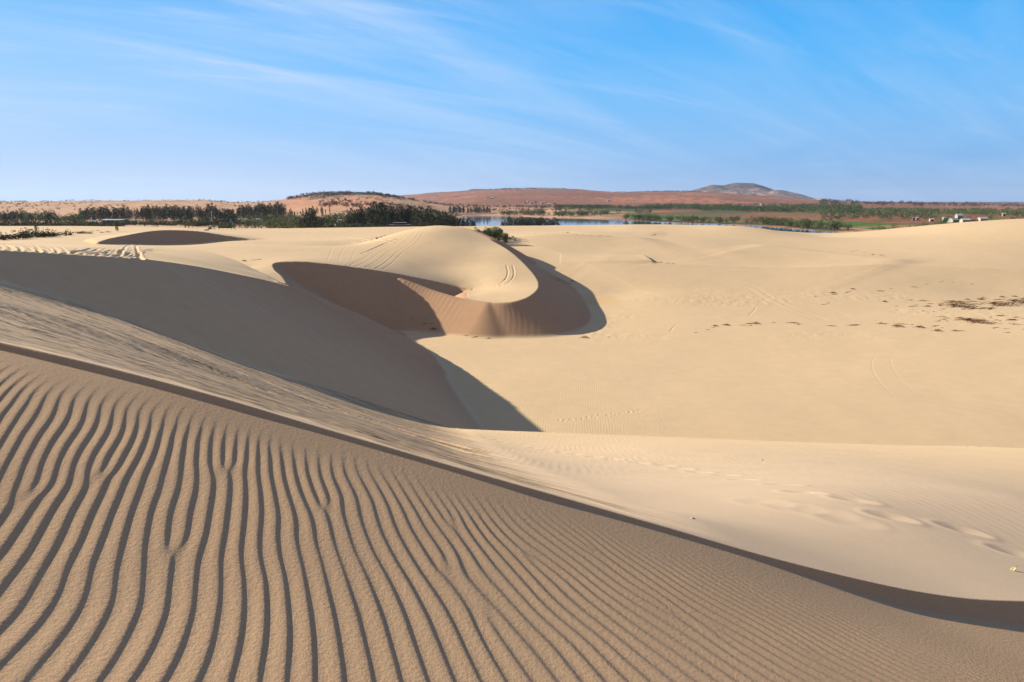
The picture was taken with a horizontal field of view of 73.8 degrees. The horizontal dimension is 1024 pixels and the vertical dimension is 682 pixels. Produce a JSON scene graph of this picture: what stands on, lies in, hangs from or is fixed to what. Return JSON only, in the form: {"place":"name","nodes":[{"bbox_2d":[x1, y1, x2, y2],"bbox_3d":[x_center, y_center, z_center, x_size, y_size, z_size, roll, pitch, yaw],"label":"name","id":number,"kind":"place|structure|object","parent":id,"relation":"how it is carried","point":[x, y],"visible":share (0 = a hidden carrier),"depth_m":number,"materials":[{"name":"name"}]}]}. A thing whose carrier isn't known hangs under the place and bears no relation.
{"place":"outdoors","nodes":[
{"label":"outdoors","id":0,"kind":"place"},
{"bbox_2d":[0,219,1023,681],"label":"sand dunes","id":1,"kind":"structure","parent":0,"point":[306,455],"depth_m":6.51,"materials":[{"name":"sand"}]},
{"bbox_2d":[0,232,22,239],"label":"dune shrub","id":2,"kind":"object","parent":1,"relation":"on","point":[7,236],"visible":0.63,"depth_m":96.80,"materials":[{"name":"green plant"}]},
{"bbox_2d":[0,232,32,238],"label":"dune shrub","id":3,"kind":"object","parent":1,"relation":"on","point":[19,234],"visible":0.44,"depth_m":99.48,"materials":[{"name":"green plant"}]},
{"bbox_2d":[6,232,29,238],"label":"dune shrub","id":4,"kind":"object","parent":1,"relation":"on","point":[20,235],"visible":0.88,"depth_m":98.40,"materials":[{"name":"green plant"}]},
{"bbox_2d":[15,229,32,237],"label":"dune shrub","id":5,"kind":"object","parent":1,"relation":"on","point":[24,232],"visible":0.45,"depth_m":103.08,"materials":[{"name":"green plant"}]},
{"bbox_2d":[18,227,49,236],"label":"dune shrub","id":6,"kind":"object","parent":1,"relation":"on","point":[33,232],"visible":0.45,"depth_m":107.42,"materials":[{"name":"green plant"}]},
{"bbox_2d":[34,220,39,235],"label":"slender sapling","id":7,"kind":"object","parent":1,"relation":"on","point":[35,227],"visible":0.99,"depth_m":104.88,"materials":[{"name":"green plant"}]},
{"bbox_2d":[27,229,57,236],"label":"dune shrub","id":8,"kind":"object","parent":1,"relation":"on","point":[43,234],"visible":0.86,"depth_m":107.01,"materials":[{"name":"green plant"}]},
{"bbox_2d":[59,230,71,235],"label":"dune shrub","id":9,"kind":"object","parent":1,"relation":"on","point":[65,233],"visible":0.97,"depth_m":114.84,"materials":[{"name":"green plant"}]},
{"bbox_2d":[220,208,234,227],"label":"casuarina tree","id":10,"kind":"object","parent":1,"relation":"on","point":[227,214],"visible":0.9,"depth_m":297.11,"materials":[{"name":"green plant"}]},
{"bbox_2d":[286,219,299,227],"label":"broadleaf tree","id":11,"kind":"object","parent":1,"relation":"on","point":[294,221],"visible":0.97,"depth_m":246.32,"materials":[{"name":"green plant"}]},
{"bbox_2d":[297,214,308,227],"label":"casuarina tree","id":12,"kind":"object","parent":1,"relation":"on","point":[304,220],"visible":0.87,"depth_m":260.78,"materials":[{"name":"green plant"}]},
{"bbox_2d":[304,213,310,227],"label":"casuarina tree","id":13,"kind":"object","parent":1,"relation":"on","point":[305,215],"visible":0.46,"depth_m":277.66,"materials":[{"name":"green plant"}]},
{"bbox_2d":[306,208,317,227],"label":"casuarina tree","id":14,"kind":"object","parent":1,"relation":"on","point":[311,219],"visible":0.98,"depth_m":259.08,"materials":[{"name":"green plant"}]},
{"bbox_2d":[321,214,335,224],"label":"broadleaf tree","id":15,"kind":"object","parent":1,"relation":"on","point":[326,219],"visible":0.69,"depth_m":309.68,"materials":[{"name":"green plant"}]},
{"bbox_2d":[338,214,348,226],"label":"broadleaf tree","id":16,"kind":"object","parent":1,"relation":"on","point":[343,220],"visible":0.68,"depth_m":295.92,"materials":[{"name":"green plant"}]},
{"bbox_2d":[347,209,354,223],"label":"casuarina tree","id":17,"kind":"object","parent":1,"relation":"on","point":[349,217],"visible":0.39,"depth_m":288.81,"materials":[{"name":"green plant"}]},
{"bbox_2d":[349,212,356,224],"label":"casuarina tree","id":18,"kind":"object","parent":1,"relation":"on","point":[354,218],"visible":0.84,"depth_m":263.46,"materials":[{"name":"green plant"}]},
{"bbox_2d":[354,209,360,224],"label":"casuarina tree","id":19,"kind":"object","parent":1,"relation":"on","point":[358,214],"visible":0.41,"depth_m":276.63,"materials":[{"name":"green plant"}]},
{"bbox_2d":[358,209,365,224],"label":"casuarina tree","id":20,"kind":"object","parent":1,"relation":"on","point":[361,218],"visible":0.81,"depth_m":261.39,"materials":[{"name":"green plant"}]},
{"bbox_2d":[366,203,376,224],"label":"casuarina tree","id":21,"kind":"object","parent":1,"relation":"on","point":[369,213],"visible":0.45,"depth_m":269.12,"materials":[{"name":"green plant"}]},
{"bbox_2d":[369,202,381,224],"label":"casuarina tree","id":22,"kind":"object","parent":1,"relation":"on","point":[373,211],"visible":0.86,"depth_m":264.23,"materials":[{"name":"green plant"}]},
{"bbox_2d":[375,205,386,226],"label":"casuarina tree","id":23,"kind":"object","parent":1,"relation":"on","point":[379,218],"visible":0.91,"depth_m":262.41,"materials":[{"name":"green plant"}]},
{"bbox_2d":[375,202,389,226],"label":"casuarina tree","id":24,"kind":"object","parent":1,"relation":"on","point":[383,217],"visible":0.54,"depth_m":265.64,"materials":[{"name":"green plant"}]},
{"bbox_2d":[408,212,417,226],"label":"casuarina tree","id":25,"kind":"object","parent":1,"relation":"on","point":[413,214],"visible":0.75,"depth_m":280.73,"materials":[{"name":"green plant"}]},
{"bbox_2d":[417,211,423,225],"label":"casuarina tree","id":26,"kind":"object","parent":1,"relation":"on","point":[420,220],"visible":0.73,"depth_m":284.16,"materials":[{"name":"green plant"}]},
{"bbox_2d":[421,207,425,223],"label":"casuarina tree","id":27,"kind":"object","parent":1,"relation":"on","point":[423,209],"visible":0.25,"depth_m":320.43,"materials":[{"name":"green plant"}]},
{"bbox_2d":[423,205,432,224],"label":"casuarina tree","id":28,"kind":"object","parent":1,"relation":"on","point":[428,217],"visible":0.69,"depth_m":272.78,"materials":[{"name":"green plant"}]},
{"bbox_2d":[436,210,442,225],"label":"casuarina tree","id":29,"kind":"object","parent":1,"relation":"on","point":[440,214],"visible":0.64,"depth_m":273.19,"materials":[{"name":"green plant"}]},
{"bbox_2d":[441,212,450,225],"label":"casuarina tree","id":30,"kind":"object","parent":1,"relation":"on","point":[444,221],"visible":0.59,"depth_m":286.54,"materials":[{"name":"green plant"}]},
{"bbox_2d":[447,215,452,225],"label":"casuarina tree","id":31,"kind":"object","parent":1,"relation":"on","point":[449,221],"visible":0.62,"depth_m":270.37,"materials":[{"name":"green plant"}]},
{"bbox_2d":[487,227,498,239],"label":"young casuarina","id":32,"kind":"object","parent":1,"relation":"on","point":[490,231],"visible":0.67,"depth_m":121.35,"materials":[{"name":"green plant"}]},
{"bbox_2d":[492,229,500,240],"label":"young casuarina","id":33,"kind":"object","parent":1,"relation":"on","point":[496,231],"visible":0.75,"depth_m":121.93,"materials":[{"name":"green plant"}]},
{"bbox_2d":[503,233,508,243],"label":"young casuarina","id":34,"kind":"object","parent":1,"relation":"on","point":[506,236],"visible":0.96,"depth_m":120.95,"materials":[{"name":"green plant"}]},
{"bbox_2d":[943,300,984,304],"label":"root clump","id":35,"kind":"object","parent":1,"relation":"on","point":[951,301],"visible":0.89,"depth_m":79.17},
{"bbox_2d":[940,303,998,308],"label":"root clump","id":36,"kind":"object","parent":1,"relation":"on","point":[960,305],"visible":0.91,"depth_m":76.23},
{"bbox_2d":[955,317,995,320],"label":"root clump","id":37,"kind":"object","parent":1,"relation":"on","point":[967,319],"visible":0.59,"depth_m":68.10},
{"bbox_2d":[957,319,1002,323],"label":"root clump","id":38,"kind":"object","parent":1,"relation":"on","point":[974,321],"visible":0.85,"depth_m":66.73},
{"bbox_2d":[979,301,1022,305],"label":"root clump","id":39,"kind":"object","parent":1,"relation":"on","point":[995,303],"visible":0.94,"depth_m":78.48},
{"bbox_2d":[1000,299,1023,302],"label":"root clump","id":40,"kind":"object","parent":1,"relation":"on","point":[1016,300],"visible":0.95,"depth_m":81.33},
{"bbox_2d":[0,188,1023,232],"bbox_3d":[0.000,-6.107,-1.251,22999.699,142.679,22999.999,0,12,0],"label":"land","id":41,"kind":"structure","parent":0,"point":[511,197],"depth_m":1150.41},
{"bbox_2d":[0,211,8,221],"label":"casuarina tree","id":42,"kind":"object","parent":41,"relation":"on","point":[4,216],"visible":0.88,"depth_m":436.50,"materials":[{"name":"green plant"}]},
{"bbox_2d":[10,211,15,221],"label":"casuarina tree","id":43,"kind":"object","parent":41,"relation":"on","point":[12,217],"visible":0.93,"depth_m":450.40,"materials":[{"name":"green plant"}]},
{"bbox_2d":[21,213,30,221],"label":"broadleaf tree","id":44,"kind":"object","parent":41,"relation":"on","point":[25,217],"visible":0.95,"depth_m":421.43,"materials":[{"name":"green plant"}]},
{"bbox_2d":[25,221,47,225],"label":"green bush","id":45,"kind":"object","parent":41,"relation":"on","point":[31,224],"visible":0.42,"depth_m":284.07,"materials":[{"name":"green plant"}]},
{"bbox_2d":[29,212,43,222],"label":"broadleaf tree","id":46,"kind":"object","parent":41,"relation":"on","point":[36,216],"visible":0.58,"depth_m":439.42,"materials":[{"name":"green plant"}]},
{"bbox_2d":[38,211,54,221],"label":"broadleaf tree","id":47,"kind":"object","parent":41,"relation":"on","point":[46,216],"visible":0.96,"depth_m":414.29,"materials":[{"name":"green plant"}]},
{"bbox_2d":[41,210,58,221],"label":"broadleaf tree","id":48,"kind":"object","parent":41,"relation":"on","point":[44,217],"visible":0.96,"depth_m":415.79,"materials":[{"name":"green plant"}]},
{"bbox_2d":[49,213,63,222],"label":"broadleaf tree","id":49,"kind":"object","parent":41,"relation":"on","point":[56,217],"visible":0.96,"depth_m":418.17,"materials":[{"name":"green plant"}]},
{"bbox_2d":[74,212,84,219],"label":"broadleaf tree","id":50,"kind":"object","parent":41,"relation":"on","point":[80,217],"visible":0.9,"depth_m":414.72,"materials":[{"name":"green plant"}]},
{"bbox_2d":[81,220,96,225],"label":"green bush","id":51,"kind":"object","parent":41,"relation":"on","point":[88,224],"visible":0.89,"depth_m":294.61,"materials":[{"name":"green plant"}]},
{"bbox_2d":[90,207,96,219],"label":"casuarina tree","id":52,"kind":"object","parent":41,"relation":"on","point":[92,208],"visible":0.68,"depth_m":492.12,"materials":[{"name":"green plant"}]},
{"bbox_2d":[92,206,107,221],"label":"casuarina tree","id":53,"kind":"object","parent":41,"relation":"on","point":[100,213],"visible":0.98,"depth_m":472.39,"materials":[{"name":"green plant"}]},
{"bbox_2d":[108,209,113,218],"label":"casuarina tree","id":54,"kind":"object","parent":41,"relation":"on","point":[110,215],"visible":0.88,"depth_m":492.60,"materials":[{"name":"green plant"}]},
{"bbox_2d":[102,219,127,223],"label":"long shed","id":55,"kind":"structure","parent":41,"relation":"on","point":[110,220],"depth_m":416.88,"materials":[{"name":"white paint"}]},
{"bbox_2d":[110,221,124,226],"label":"green bush","id":56,"kind":"object","parent":41,"relation":"on","point":[118,224],"visible":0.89,"depth_m":288.13,"materials":[{"name":"green plant"}]},
{"bbox_2d":[115,209,121,218],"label":"casuarina tree","id":57,"kind":"object","parent":41,"relation":"on","point":[118,211],"visible":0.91,"depth_m":493.83,"materials":[{"name":"green plant"}]},
{"bbox_2d":[120,205,128,219],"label":"casuarina tree","id":58,"kind":"object","parent":41,"relation":"on","point":[122,210],"visible":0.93,"depth_m":470.00,"materials":[{"name":"green plant"}]},
{"bbox_2d":[125,206,131,218],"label":"casuarina tree","id":59,"kind":"object","parent":41,"relation":"on","point":[128,213],"visible":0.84,"depth_m":535.34,"materials":[{"name":"green plant"}]},
{"bbox_2d":[124,219,140,224],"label":"green bush","id":60,"kind":"object","parent":41,"relation":"on","point":[135,222],"visible":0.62,"depth_m":372.67,"materials":[{"name":"green plant"}]},
{"bbox_2d":[130,209,136,219],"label":"casuarina tree","id":61,"kind":"object","parent":41,"relation":"on","point":[133,212],"visible":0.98,"depth_m":514.97,"materials":[{"name":"green plant"}]},
{"bbox_2d":[0,199,278,211],"bbox_3d":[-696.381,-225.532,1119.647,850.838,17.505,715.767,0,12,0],"label":"plain scrub","id":62,"kind":"object","parent":41,"relation":"on","point":[97,201],"visible":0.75,"depth_m":1088.37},
{"bbox_2d":[140,206,146,220],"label":"casuarina tree","id":63,"kind":"object","parent":41,"relation":"on","point":[142,212],"visible":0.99,"depth_m":505.24,"materials":[{"name":"green plant"}]},
{"bbox_2d":[137,218,153,224],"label":"green bush","id":64,"kind":"object","parent":41,"relation":"on","point":[146,223],"visible":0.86,"depth_m":355.96,"materials":[{"name":"green plant"}]},
{"bbox_2d":[154,205,160,220],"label":"casuarina tree","id":65,"kind":"object","parent":41,"relation":"on","point":[157,211],"visible":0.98,"depth_m":472.98,"materials":[{"name":"green plant"}]},
{"bbox_2d":[150,219,170,224],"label":"green bush","id":66,"kind":"object","parent":41,"relation":"on","point":[158,221],"visible":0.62,"depth_m":356.28,"materials":[{"name":"green plant"}]},
{"bbox_2d":[160,220,181,225],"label":"green bush","id":67,"kind":"object","parent":41,"relation":"on","point":[172,223],"visible":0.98,"depth_m":345.49,"materials":[{"name":"green plant"}]},
{"bbox_2d":[170,206,176,220],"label":"casuarina tree","id":68,"kind":"object","parent":41,"relation":"on","point":[172,212],"visible":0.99,"depth_m":486.38,"materials":[{"name":"green plant"}]},
{"bbox_2d":[178,207,186,219],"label":"casuarina tree","id":69,"kind":"object","parent":41,"relation":"on","point":[181,213],"visible":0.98,"depth_m":480.12,"materials":[{"name":"green plant"}]},
{"bbox_2d":[187,206,193,219],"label":"casuarina tree","id":70,"kind":"object","parent":41,"relation":"on","point":[189,214],"visible":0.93,"depth_m":476.79,"materials":[{"name":"green plant"}]},
{"bbox_2d":[186,218,206,226],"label":"green bush","id":71,"kind":"object","parent":41,"relation":"on","point":[199,224],"visible":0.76,"depth_m":348.87,"materials":[{"name":"green plant"}]},
{"bbox_2d":[205,204,211,219],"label":"casuarina tree","id":72,"kind":"object","parent":41,"relation":"on","point":[206,209],"visible":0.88,"depth_m":481.08,"materials":[{"name":"green plant"}]},
{"bbox_2d":[208,219,217,225],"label":"green bush","id":73,"kind":"object","parent":41,"relation":"on","point":[216,221],"visible":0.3,"depth_m":388.72,"materials":[{"name":"green plant"}]},
{"bbox_2d":[209,207,217,218],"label":"casuarina tree","id":74,"kind":"object","parent":41,"relation":"on","point":[214,212],"visible":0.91,"depth_m":482.63,"materials":[{"name":"green plant"}]},
{"bbox_2d":[217,219,232,227],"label":"broadleaf tree","id":75,"kind":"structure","parent":41,"relation":"on","point":[219,221],"depth_m":298.88,"materials":[{"name":"green plant"}]},
{"bbox_2d":[231,210,238,225],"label":"casuarina tree","id":76,"kind":"object","parent":41,"relation":"on","point":[235,220],"visible":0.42,"depth_m":340.03,"materials":[{"name":"green plant"}]},
{"bbox_2d":[237,213,247,224],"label":"broadleaf tree","id":77,"kind":"object","parent":41,"relation":"on","point":[241,217],"visible":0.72,"depth_m":415.96,"materials":[{"name":"green plant"}]},
{"bbox_2d":[246,214,259,222],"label":"broadleaf tree","id":78,"kind":"object","parent":41,"relation":"on","point":[254,218],"visible":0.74,"depth_m":417.57,"materials":[{"name":"green plant"}]},
{"bbox_2d":[258,203,263,216],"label":"casuarina tree","id":79,"kind":"object","parent":41,"relation":"on","point":[259,208],"visible":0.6,"depth_m":540.16,"materials":[{"name":"green plant"}]},
{"bbox_2d":[262,205,268,215],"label":"casuarina tree","id":80,"kind":"object","parent":41,"relation":"on","point":[264,208],"visible":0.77,"depth_m":517.95,"materials":[{"name":"green plant"}]},
{"bbox_2d":[262,219,272,227],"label":"broadleaf tree","id":81,"kind":"object","parent":41,"relation":"on","point":[270,221],"visible":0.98,"depth_m":309.80,"materials":[{"name":"green plant"}]},
{"bbox_2d":[273,201,280,217],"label":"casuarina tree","id":82,"kind":"object","parent":41,"relation":"on","point":[276,202],"visible":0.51,"depth_m":545.20,"materials":[{"name":"green plant"}]},
{"bbox_2d":[278,203,284,214],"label":"casuarina tree","id":83,"kind":"object","parent":41,"relation":"on","point":[281,209],"visible":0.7,"depth_m":526.53,"materials":[{"name":"green plant"}]},
{"bbox_2d":[330,211,347,223],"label":"broadleaf tree","id":84,"kind":"object","parent":41,"relation":"on","point":[335,216],"visible":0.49,"depth_m":389.05,"materials":[{"name":"green plant"}]},
{"bbox_2d":[287,191,400,199],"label":"hill scrub","id":85,"kind":"object","parent":41,"relation":"on","point":[333,193],"visible":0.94,"depth_m":1268.70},
{"bbox_2d":[387,206,394,223],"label":"casuarina tree","id":86,"kind":"object","parent":41,"relation":"on","point":[388,216],"visible":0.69,"depth_m":338.06,"materials":[{"name":"green plant"}]},
{"bbox_2d":[387,206,396,223],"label":"casuarina tree","id":87,"kind":"object","parent":41,"relation":"on","point":[390,212],"visible":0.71,"depth_m":336.97,"materials":[{"name":"green plant"}]},
{"bbox_2d":[392,206,403,221],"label":"casuarina tree","id":88,"kind":"object","parent":41,"relation":"on","point":[396,212],"visible":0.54,"depth_m":334.65,"materials":[{"name":"green plant"}]},
{"bbox_2d":[389,222,409,226],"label":"pavilion","id":89,"kind":"structure","parent":41,"relation":"on","point":[399,224],"depth_m":320.04,"materials":[{"name":"grey wood"}]},
{"bbox_2d":[396,208,407,223],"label":"casuarina tree","id":90,"kind":"object","parent":41,"relation":"on","point":[404,219],"visible":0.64,"depth_m":331.59,"materials":[{"name":"green plant"}]},
{"bbox_2d":[405,206,413,224],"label":"casuarina tree","id":91,"kind":"object","parent":41,"relation":"on","point":[410,207],"visible":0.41,"depth_m":331.89,"materials":[{"name":"green plant"}]},
{"bbox_2d":[318,190,563,216],"bbox_3d":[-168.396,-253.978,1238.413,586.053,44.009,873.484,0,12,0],"label":"valley scrub","id":92,"kind":"object","parent":41,"relation":"on","point":[332,202],"visible":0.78,"depth_m":1074.25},
{"bbox_2d":[516,215,524,225],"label":"casuarina tree","id":93,"kind":"object","parent":41,"relation":"on","point":[522,221],"visible":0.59,"depth_m":409.75,"materials":[{"name":"green plant"}]},
{"bbox_2d":[524,217,530,225],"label":"casuarina tree","id":94,"kind":"object","parent":41,"relation":"on","point":[527,223],"visible":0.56,"depth_m":403.59,"materials":[{"name":"green plant"}]},
{"bbox_2d":[470,187,700,191],"bbox_3d":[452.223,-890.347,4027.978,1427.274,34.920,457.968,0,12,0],"label":"ridge scrub","id":95,"kind":"object","parent":41,"relation":"on","point":[583,189],"visible":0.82,"depth_m":3961.41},
{"bbox_2d":[553,203,862,216],"bbox_3d":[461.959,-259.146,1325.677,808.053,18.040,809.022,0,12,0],"label":"woodland","id":96,"kind":"object","parent":41,"relation":"on","point":[786,207],"visible":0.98,"depth_m":1213.51,"materials":[{"name":"green plant"}]},
{"bbox_2d":[813,220,823,229],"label":"shore tree","id":97,"kind":"object","parent":41,"relation":"on","point":[816,222],"visible":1,"depth_m":526.20,"materials":[{"name":"green plant"}]},
{"bbox_2d":[828,222,841,230],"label":"shore tree","id":98,"kind":"object","parent":41,"relation":"on","point":[836,225],"visible":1,"depth_m":510.71,"materials":[{"name":"green plant"}]},
{"bbox_2d":[819,198,1023,206],"bbox_3d":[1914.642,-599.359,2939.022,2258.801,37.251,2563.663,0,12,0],"label":"red slope scrub","id":99,"kind":"object","parent":41,"relation":"on","point":[821,201],"visible":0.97,"depth_m":2175.46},
{"bbox_2d":[819,207,1023,220],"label":"scrub","id":100,"kind":"object","parent":41,"relation":"on","point":[893,212],"visible":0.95,"depth_m":749.95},
{"bbox_2d":[955,214,963,218],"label":"house","id":101,"kind":"structure","parent":41,"relation":"on","point":[958,215],"depth_m":642.81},
{"bbox_2d":[977,217,988,220],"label":"house","id":102,"kind":"structure","parent":41,"relation":"on","point":[982,218],"depth_m":573.71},
{"bbox_2d":[0,0,1023,201],"label":"sky","id":103,"kind":"structure","parent":0,"point":[115,100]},
{"bbox_2d":[456,216,838,232],"bbox_3d":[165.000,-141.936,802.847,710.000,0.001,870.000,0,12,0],"label":"lake water","id":104,"kind":"structure","parent":0,"point":[488,220],"depth_m":721.27,"materials":[{"name":"blue liquid"}]},
{"bbox_2d":[692,183,836,200],"bbox_3d":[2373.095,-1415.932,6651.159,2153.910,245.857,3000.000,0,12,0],"label":"mountain","id":105,"kind":"structure","parent":0,"point":[745,188],"depth_m":6388.54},
{"bbox_2d":[947,218,958,221],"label":"house","id":106,"kind":"structure","parent":0,"point":[954,220],"depth_m":588.90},
{"bbox_2d":[959,218,969,221],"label":"house","id":107,"kind":"structure","parent":0,"point":[964,219],"depth_m":579.21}
]}

